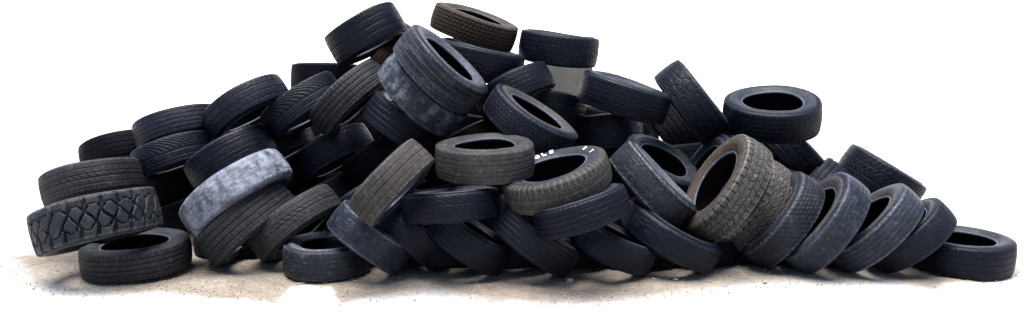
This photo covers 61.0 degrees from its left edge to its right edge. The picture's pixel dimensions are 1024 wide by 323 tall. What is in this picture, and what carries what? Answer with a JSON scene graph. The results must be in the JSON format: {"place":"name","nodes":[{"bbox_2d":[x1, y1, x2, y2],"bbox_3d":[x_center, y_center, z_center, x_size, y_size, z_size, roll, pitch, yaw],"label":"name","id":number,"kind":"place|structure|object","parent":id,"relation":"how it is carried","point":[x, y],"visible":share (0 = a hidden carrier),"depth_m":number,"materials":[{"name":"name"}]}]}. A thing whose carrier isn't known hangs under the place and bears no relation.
{"place":"outdoors","nodes":[
{"label":"outdoors","id":0,"kind":"place"},
{"bbox_2d":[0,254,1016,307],"bbox_3d":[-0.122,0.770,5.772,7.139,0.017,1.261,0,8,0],"label":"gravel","id":1,"kind":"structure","parent":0,"point":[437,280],"depth_m":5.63,"materials":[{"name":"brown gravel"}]},
{"bbox_2d":[0,0,1023,118],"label":"backdrop","id":2,"kind":"structure","parent":0,"point":[840,59],"depth_m":19.56,"materials":[{"name":"white"}]},
{"bbox_2d":[0,119,1023,322],"bbox_3d":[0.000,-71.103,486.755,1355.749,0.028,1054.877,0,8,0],"label":"ground","id":3,"kind":"structure","parent":0,"point":[968,172],"depth_m":5.62,"materials":[{"name":"white"}]},
{"bbox_2d":[78,228,191,282],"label":"tyre","id":4,"kind":"object","parent":3,"relation":"on","point":[154,253],"visible":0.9,"depth_m":5.68,"materials":[{"name":"grey rubber"}]},
{"bbox_2d":[26,186,162,256],"bbox_3d":[-2.714,0.388,5.686,0.791,0.298,0.783,-15,-2,-33],"label":"tyre","id":5,"kind":"object","parent":4,"relation":"on","point":[67,226],"visible":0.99,"depth_m":5.37,"materials":[{"name":"rubber"}]},
{"bbox_2d":[38,157,145,206],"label":"tyre","id":6,"kind":"object","parent":5,"relation":"on","point":[68,181],"visible":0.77,"depth_m":6.00,"materials":[{"name":"grey rubber"}]},
{"bbox_2d":[157,198,187,231],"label":"tyre","id":7,"kind":"object","parent":3,"relation":"on","point":[171,216],"visible":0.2,"depth_m":6.60,"materials":[{"name":"black rubber"}]},
{"bbox_2d":[183,124,277,188],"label":"tyre","id":8,"kind":"object","parent":7,"relation":"on","point":[206,162],"visible":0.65,"depth_m":6.32,"materials":[{"name":"black rubber"}]},
{"bbox_2d":[130,130,213,179],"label":"tyre","id":9,"kind":"object","parent":8,"relation":"on","point":[159,158],"visible":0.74,"depth_m":6.38,"materials":[{"name":"rubber"}]},
{"bbox_2d":[132,103,209,147],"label":"tyre","id":10,"kind":"object","parent":9,"relation":"on","point":[148,128],"visible":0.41,"depth_m":6.55,"materials":[{"name":"rubber"}]},
{"bbox_2d":[160,194,189,206],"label":"tyre","id":11,"kind":"object","parent":3,"relation":"on","point":[170,202],"depth_m":7.05,"materials":[{"name":"black rubber"}]},
{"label":"tyre","id":12,"kind":"object","parent":11,"relation":"on","visible":0},
{"bbox_2d":[78,129,136,161],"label":"tyre","id":13,"kind":"object","parent":12,"relation":"on","point":[121,143],"visible":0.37,"depth_m":6.80,"materials":[{"name":"black rubber"}]},
{"bbox_2d":[193,237,256,257],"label":"tyre","id":14,"kind":"object","parent":3,"relation":"on","point":[246,251],"visible":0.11,"depth_m":6.22,"materials":[{"name":"black rubber"}]},
{"bbox_2d":[195,182,293,267],"bbox_3d":[-1.851,0.420,6.068,0.717,0.262,0.723,-41,3,26],"label":"tyre","id":15,"kind":"object","parent":3,"relation":"on","point":[224,236],"visible":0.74,"depth_m":5.76,"materials":[{"name":"grey rubber"}]},
{"bbox_2d":[179,149,292,238],"bbox_3d":[-1.915,0.225,6.062,0.810,0.260,0.802,-35,-4,-41],"label":"tyre","id":16,"kind":"object","parent":15,"relation":"on","point":[207,202],"visible":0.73,"depth_m":5.73,"materials":[{"name":"rubber"}]},
{"bbox_2d":[248,184,341,263],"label":"tyre","id":17,"kind":"object","parent":3,"relation":"on","point":[313,209],"visible":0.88,"depth_m":5.84,"materials":[{"name":"grey rubber"}]},
{"bbox_2d":[282,231,370,281],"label":"tyre","id":18,"kind":"object","parent":3,"relation":"on","point":[303,259],"visible":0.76,"depth_m":5.68,"materials":[{"name":"rubber"}]},
{"bbox_2d":[315,230,371,264],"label":"tyre","id":19,"kind":"object","parent":3,"relation":"on","point":[331,242],"visible":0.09,"depth_m":6.04,"materials":[{"name":"black rubber"}]},
{"bbox_2d":[339,185,359,201],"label":"tyre","id":20,"kind":"object","parent":19,"relation":"on","point":[348,195],"visible":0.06,"depth_m":6.17,"materials":[{"name":"black rubber"}]},
{"bbox_2d":[327,200,410,275],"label":"tyre","id":21,"kind":"object","parent":3,"relation":"on","point":[378,246],"visible":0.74,"depth_m":5.58,"materials":[{"name":"black rubber"}]},
{"bbox_2d":[379,205,439,271],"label":"tyre","id":22,"kind":"object","parent":3,"relation":"on","point":[417,243],"visible":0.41,"depth_m":5.65,"materials":[{"name":"black rubber"}]},
{"bbox_2d":[407,232,488,267],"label":"tyre","id":23,"kind":"object","parent":3,"relation":"on","point":[441,258],"visible":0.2,"depth_m":5.72,"materials":[{"name":"black rubber"}]},
{"bbox_2d":[424,220,511,275],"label":"tyre","id":24,"kind":"object","parent":3,"relation":"on","point":[465,243],"visible":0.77,"depth_m":5.57,"materials":[{"name":"black rubber"}]},
{"bbox_2d":[401,186,499,223],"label":"tyre","id":25,"kind":"object","parent":24,"relation":"on","point":[454,204],"visible":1,"depth_m":5.42,"materials":[{"name":"black rubber"}]},
{"bbox_2d":[349,139,433,226],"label":"tyre","id":26,"kind":"object","parent":25,"relation":"on","point":[391,180],"visible":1,"depth_m":5.20,"materials":[{"name":"black rubber"}]},
{"bbox_2d":[435,133,534,185],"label":"tyre","id":27,"kind":"object","parent":25,"relation":"on","point":[485,159],"visible":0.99,"depth_m":5.51,"materials":[{"name":"rubber"}]},
{"bbox_2d":[483,84,577,153],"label":"tyre","id":28,"kind":"object","parent":27,"relation":"on","point":[543,128],"visible":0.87,"depth_m":5.95,"materials":[{"name":"rubber"}]},
{"bbox_2d":[477,219,493,230],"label":"tyre","id":29,"kind":"object","parent":3,"relation":"on","point":[483,222],"visible":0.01,"depth_m":6.29,"materials":[{"name":"black rubber"}]},
{"bbox_2d":[487,231,536,268],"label":"tyre","id":30,"kind":"object","parent":3,"relation":"on","point":[516,260],"visible":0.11,"depth_m":5.76,"materials":[{"name":"black rubber"}]},
{"bbox_2d":[486,194,581,277],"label":"tyre","id":31,"kind":"object","parent":3,"relation":"on","point":[510,227],"visible":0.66,"depth_m":5.53,"materials":[{"name":"black rubber"}]},
{"bbox_2d":[532,183,630,239],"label":"tyre","id":32,"kind":"object","parent":31,"relation":"on","point":[610,204],"visible":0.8,"depth_m":5.22,"materials":[{"name":"black rubber"}]},
{"bbox_2d":[502,146,611,215],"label":"tyre","id":33,"kind":"object","parent":32,"relation":"on","point":[562,176],"visible":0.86,"depth_m":5.41,"materials":[{"name":"rubber"}]},
{"bbox_2d":[560,240,606,268],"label":"tyre","id":34,"kind":"object","parent":3,"relation":"on","point":[586,260],"visible":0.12,"depth_m":5.86,"materials":[{"name":"black rubber"}]},
{"bbox_2d":[547,65,658,200],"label":"concrete wall","id":35,"kind":"structure","parent":3,"relation":"on","point":[567,80],"depth_m":8.28,"materials":[{"name":"grey concrete"}]},
{"bbox_2d":[570,223,656,276],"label":"tyre","id":36,"kind":"object","parent":3,"relation":"on","point":[609,245],"visible":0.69,"depth_m":5.59,"materials":[{"name":"black rubber"}]},
{"bbox_2d":[613,219,625,228],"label":"tyre","id":37,"kind":"object","parent":3,"relation":"on","point":[618,222],"visible":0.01,"depth_m":6.48,"materials":[{"name":"black rubber"}]},
{"bbox_2d":[624,134,697,192],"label":"tyre","id":38,"kind":"object","parent":37,"relation":"on","point":[673,163],"visible":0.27,"depth_m":6.92,"materials":[{"name":"rubber"}]},
{"bbox_2d":[681,134,730,176],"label":"tyre","id":39,"kind":"object","parent":38,"relation":"on","point":[700,156],"visible":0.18,"depth_m":6.91,"materials":[{"name":"rubber"}]},
{"bbox_2d":[654,59,730,145],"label":"tyre","id":40,"kind":"object","parent":39,"relation":"on","point":[695,106],"visible":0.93,"depth_m":6.71,"materials":[{"name":"black rubber"}]},
{"bbox_2d":[611,173,635,198],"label":"tyre","id":41,"kind":"object","parent":3,"relation":"on","point":[616,178],"visible":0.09,"depth_m":7.41,"materials":[{"name":"black rubber"}]},
{"bbox_2d":[609,151,616,173],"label":"tyre","id":42,"kind":"object","parent":41,"relation":"on","point":[612,168],"visible":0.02,"depth_m":7.80,"materials":[{"name":"black rubber"}]},
{"bbox_2d":[605,239,675,267],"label":"tyre","id":43,"kind":"object","parent":3,"relation":"on","point":[660,262],"visible":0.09,"depth_m":5.90,"materials":[{"name":"black rubber"}]},
{"bbox_2d":[621,199,721,272],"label":"tyre","id":44,"kind":"object","parent":3,"relation":"on","point":[644,225],"visible":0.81,"depth_m":5.66,"materials":[{"name":"black rubber"}]},
{"bbox_2d":[610,140,696,227],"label":"tyre","id":45,"kind":"object","parent":44,"relation":"on","point":[651,184],"visible":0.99,"depth_m":5.78,"materials":[{"name":"rubber"}]},
{"bbox_2d":[683,134,772,242],"bbox_3d":[1.476,0.186,6.017,0.247,0.783,0.774,31,45,-7],"label":"tyre","id":46,"kind":"object","parent":44,"relation":"on","point":[727,186],"visible":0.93,"depth_m":5.76,"materials":[{"name":"black rubber"}]},
{"bbox_2d":[674,238,738,266],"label":"tyre","id":47,"kind":"object","parent":3,"relation":"on","point":[729,256],"visible":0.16,"depth_m":6.00,"materials":[{"name":"black rubber"}]},
{"bbox_2d":[726,160,791,251],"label":"tyre","id":48,"kind":"object","parent":3,"relation":"on","point":[760,219],"visible":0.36,"depth_m":5.94,"materials":[{"name":"black rubber"}]},
{"bbox_2d":[737,252,786,264],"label":"tyre","id":49,"kind":"object","parent":3,"relation":"on","point":[743,260],"visible":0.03,"depth_m":6.07,"materials":[{"name":"black rubber"}]},
{"bbox_2d":[741,171,824,268],"bbox_3d":[1.865,0.401,6.038,0.232,0.712,0.716,35,40,-1],"label":"tyre","id":50,"kind":"object","parent":3,"relation":"on","point":[781,237],"visible":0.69,"depth_m":5.74,"materials":[{"name":"rubber"}]},
{"bbox_2d":[784,172,870,273],"bbox_3d":[2.116,0.415,5.919,0.231,0.730,0.731,35,-11,-2],"label":"tyre","id":51,"kind":"object","parent":3,"relation":"on","point":[833,231],"visible":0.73,"depth_m":5.63,"materials":[{"name":"black rubber"}]},
{"bbox_2d":[809,157,849,179],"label":"tyre","id":52,"kind":"object","parent":3,"relation":"on","point":[827,167],"visible":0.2,"depth_m":6.89,"materials":[{"name":"rubber"}]},
{"bbox_2d":[789,169,820,182],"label":"tyre","id":53,"kind":"object","parent":52,"relation":"on","point":[815,179],"visible":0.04,"depth_m":6.69,"materials":[{"name":"brown rubber"}]},
{"bbox_2d":[763,141,824,175],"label":"tyre","id":54,"kind":"object","parent":53,"relation":"on","point":[805,157],"visible":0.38,"depth_m":6.92,"materials":[{"name":"black rubber"}]},
{"bbox_2d":[722,85,822,143],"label":"tyre","id":55,"kind":"object","parent":54,"relation":"on","point":[775,114],"visible":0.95,"depth_m":6.67,"materials":[{"name":"black rubber"}]},
{"bbox_2d":[832,183,924,272],"bbox_3d":[2.450,0.451,5.907,0.704,0.229,0.712,-44,-2,-45],"label":"tyre","id":56,"kind":"object","parent":3,"relation":"on","point":[892,219],"visible":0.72,"depth_m":5.63,"materials":[{"name":"black rubber"}]},
{"bbox_2d":[875,198,956,272],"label":"tyre","id":57,"kind":"object","parent":3,"relation":"on","point":[932,231],"visible":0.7,"depth_m":5.64,"materials":[{"name":"rubber"}]},
{"bbox_2d":[915,225,1016,279],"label":"tyre","id":58,"kind":"object","parent":3,"relation":"on","point":[970,253],"visible":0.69,"depth_m":5.73,"materials":[{"name":"black rubber"}]},
{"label":"tyre","id":59,"kind":"object","parent":3,"relation":"on","visible":0},
{"bbox_2d":[651,104,699,144],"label":"tyre","id":60,"kind":"object","parent":59,"relation":"on","point":[673,129],"visible":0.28,"depth_m":8.06,"materials":[{"name":"black rubber"}]},
{"bbox_2d":[671,142,701,158],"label":"tyre","id":61,"kind":"object","parent":59,"relation":"on","point":[688,150],"visible":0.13,"depth_m":7.91,"materials":[{"name":"black rubber"}]},
{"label":"tyre","id":62,"kind":"object","parent":3,"relation":"on","visible":0},
{"bbox_2d":[321,171,342,181],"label":"tyre","id":63,"kind":"object","parent":62,"relation":"on","point":[329,176],"visible":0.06,"depth_m":7.14,"materials":[{"name":"black rubber"}]},
{"bbox_2d":[288,173,321,195],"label":"tyre","id":64,"kind":"object","parent":63,"relation":"on","point":[299,187],"visible":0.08,"depth_m":6.88,"materials":[{"name":"black rubber"}]},
{"bbox_2d":[285,159,298,188],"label":"tyre","id":65,"kind":"object","parent":64,"relation":"on","point":[294,180],"visible":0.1,"depth_m":6.81,"materials":[{"name":"black rubber"}]},
{"bbox_2d":[272,123,315,160],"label":"tyre","id":66,"kind":"object","parent":64,"relation":"on","point":[294,144],"visible":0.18,"depth_m":7.00,"materials":[{"name":"black rubber"}]},
{"bbox_2d":[260,71,336,139],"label":"tyre","id":67,"kind":"object","parent":66,"relation":"on","point":[282,114],"visible":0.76,"depth_m":6.53,"materials":[{"name":"rubber"}]},
{"bbox_2d":[201,74,287,139],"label":"tyre","id":68,"kind":"object","parent":67,"relation":"on","point":[246,103],"visible":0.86,"depth_m":6.42,"materials":[{"name":"rubber"}]},
{"bbox_2d":[291,122,373,182],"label":"tyre","id":69,"kind":"object","parent":63,"relation":"on","point":[320,158],"visible":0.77,"depth_m":6.75,"materials":[{"name":"black rubber"}]},
{"bbox_2d":[309,58,384,137],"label":"tyre","id":70,"kind":"object","parent":69,"relation":"on","point":[344,99],"visible":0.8,"depth_m":6.44,"materials":[{"name":"grey rubber"}]},
{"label":"tyre","id":71,"kind":"object","parent":62,"relation":"on","visible":0},
{"bbox_2d":[310,125,321,137],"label":"tyre","id":72,"kind":"object","parent":71,"relation":"on","point":[316,131],"visible":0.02,"depth_m":8.31,"materials":[{"name":"black rubber"}]},
{"bbox_2d":[318,116,380,138],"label":"tyre","id":73,"kind":"object","parent":71,"relation":"on","point":[374,133],"visible":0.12,"depth_m":7.92,"materials":[{"name":"black rubber"}]},
{"bbox_2d":[291,62,357,87],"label":"tyre","id":74,"kind":"object","parent":73,"relation":"on","point":[300,72],"visible":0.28,"depth_m":7.19,"materials":[{"name":"black rubber"}]},
{"bbox_2d":[370,23,410,91],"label":"tyre","id":75,"kind":"object","parent":74,"relation":"on","point":[380,55],"visible":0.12,"depth_m":7.10,"materials":[{"name":"brown rubber"}]},
{"bbox_2d":[324,2,407,66],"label":"tyre","id":76,"kind":"object","parent":75,"relation":"on","point":[360,36],"visible":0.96,"depth_m":6.64,"materials":[{"name":"black rubber"}]},
{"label":"tyre","id":77,"kind":"object","parent":3,"relation":"on","visible":0},
{"bbox_2d":[490,185,503,195],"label":"tyre","id":78,"kind":"object","parent":77,"relation":"on","point":[500,188],"visible":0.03,"depth_m":6.82,"materials":[{"name":"black rubber"}]},
{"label":"tyre","id":79,"kind":"object","parent":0,"visible":0},
{"bbox_2d":[569,113,643,151],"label":"tyre","id":80,"kind":"object","parent":79,"relation":"on","point":[608,132],"visible":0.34,"depth_m":7.18,"materials":[{"name":"black rubber"}]},
{"bbox_2d":[531,90,586,125],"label":"tyre","id":81,"kind":"object","parent":80,"relation":"on","point":[569,108],"visible":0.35,"depth_m":6.97,"materials":[{"name":"black rubber"}]},
{"bbox_2d":[585,107,650,135],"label":"tyre","id":82,"kind":"object","parent":80,"relation":"on","point":[594,111],"visible":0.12,"depth_m":7.47,"materials":[{"name":"black rubber"}]},
{"bbox_2d":[576,70,670,124],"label":"tyre","id":83,"kind":"object","parent":80,"relation":"on","point":[621,96],"visible":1,"depth_m":6.53,"materials":[{"name":"black rubber"}]},
{"bbox_2d":[518,29,598,67],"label":"tyre","id":84,"kind":"object","parent":83,"relation":"on","point":[552,48],"visible":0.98,"depth_m":6.84,"materials":[{"name":"black rubber"}]},
{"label":"tyre","id":85,"kind":"object","parent":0,"visible":0},
{"bbox_2d":[838,144,926,198],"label":"tyre","id":86,"kind":"object","parent":85,"relation":"on","point":[871,172],"visible":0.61,"depth_m":6.86,"materials":[{"name":"black rubber"}]},
{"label":"tyre","id":87,"kind":"object","parent":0,"visible":0},
{"bbox_2d":[413,178,471,192],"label":"tyre","id":88,"kind":"object","parent":87,"relation":"on","point":[438,183],"visible":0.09,"depth_m":7.01,"materials":[{"name":"black rubber"}]},
{"bbox_2d":[425,120,496,180],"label":"tyre","id":89,"kind":"object","parent":88,"relation":"on","point":[481,126],"visible":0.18,"depth_m":6.60,"materials":[{"name":"black rubber"}]},
{"bbox_2d":[363,91,450,159],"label":"tyre","id":90,"kind":"object","parent":89,"relation":"on","point":[384,114],"visible":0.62,"depth_m":6.22,"materials":[{"name":"black rubber"}]},
{"bbox_2d":[378,53,468,135],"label":"tyre","id":91,"kind":"object","parent":90,"relation":"on","point":[412,99],"visible":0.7,"depth_m":5.99,"materials":[{"name":"rubber"}]},
{"bbox_2d":[393,24,487,113],"bbox_3d":[-0.504,-0.650,6.136,0.715,0.262,0.712,43,13,-5],"label":"tyre","id":92,"kind":"object","parent":91,"relation":"on","point":[439,70],"visible":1,"depth_m":5.87,"materials":[{"name":"rubber"}]},
{"bbox_2d":[454,114,501,132],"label":"tyre","id":93,"kind":"object","parent":89,"relation":"on","point":[470,119],"visible":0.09,"depth_m":6.85,"materials":[{"name":"black rubber"}]},
{"bbox_2d":[476,61,555,121],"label":"tyre","id":94,"kind":"object","parent":93,"relation":"on","point":[536,79],"visible":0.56,"depth_m":6.47,"materials":[{"name":"black rubber"}]},
{"bbox_2d":[442,37,524,83],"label":"tyre","id":95,"kind":"object","parent":94,"relation":"on","point":[488,65],"visible":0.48,"depth_m":6.51,"materials":[{"name":"black rubber"}]},
{"bbox_2d":[430,2,517,51],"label":"tyre","id":96,"kind":"object","parent":95,"relation":"on","point":[475,27],"visible":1,"depth_m":6.81,"materials":[{"name":"brown rubber"}]},
{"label":"tyre","id":97,"kind":"object","parent":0,"visible":0},
{"bbox_2d":[294,174,353,197],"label":"tyre","id":98,"kind":"object","parent":97,"relation":"on","point":[340,186],"visible":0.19,"depth_m":6.72,"materials":[{"name":"black rubber"}]},
{"bbox_2d":[341,135,399,187],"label":"tyre","id":99,"kind":"object","parent":98,"relation":"on","point":[359,167],"visible":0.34,"depth_m":6.67,"materials":[{"name":"black rubber"}]},
{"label":"tyre","id":100,"kind":"object","parent":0,"visible":0},
{"bbox_2d":[771,152,783,165],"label":"tyre","id":101,"kind":"object","parent":100,"relation":"on","point":[775,158],"visible":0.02,"depth_m":7.54,"materials":[{"name":"black rubber"}]},
{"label":"tyre","id":102,"kind":"object","parent":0,"visible":0},
{"bbox_2d":[468,106,481,115],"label":"tyre","id":103,"kind":"object","parent":102,"relation":"on","point":[474,111],"depth_m":8.00,"materials":[{"name":"black rubber"}]}
]}

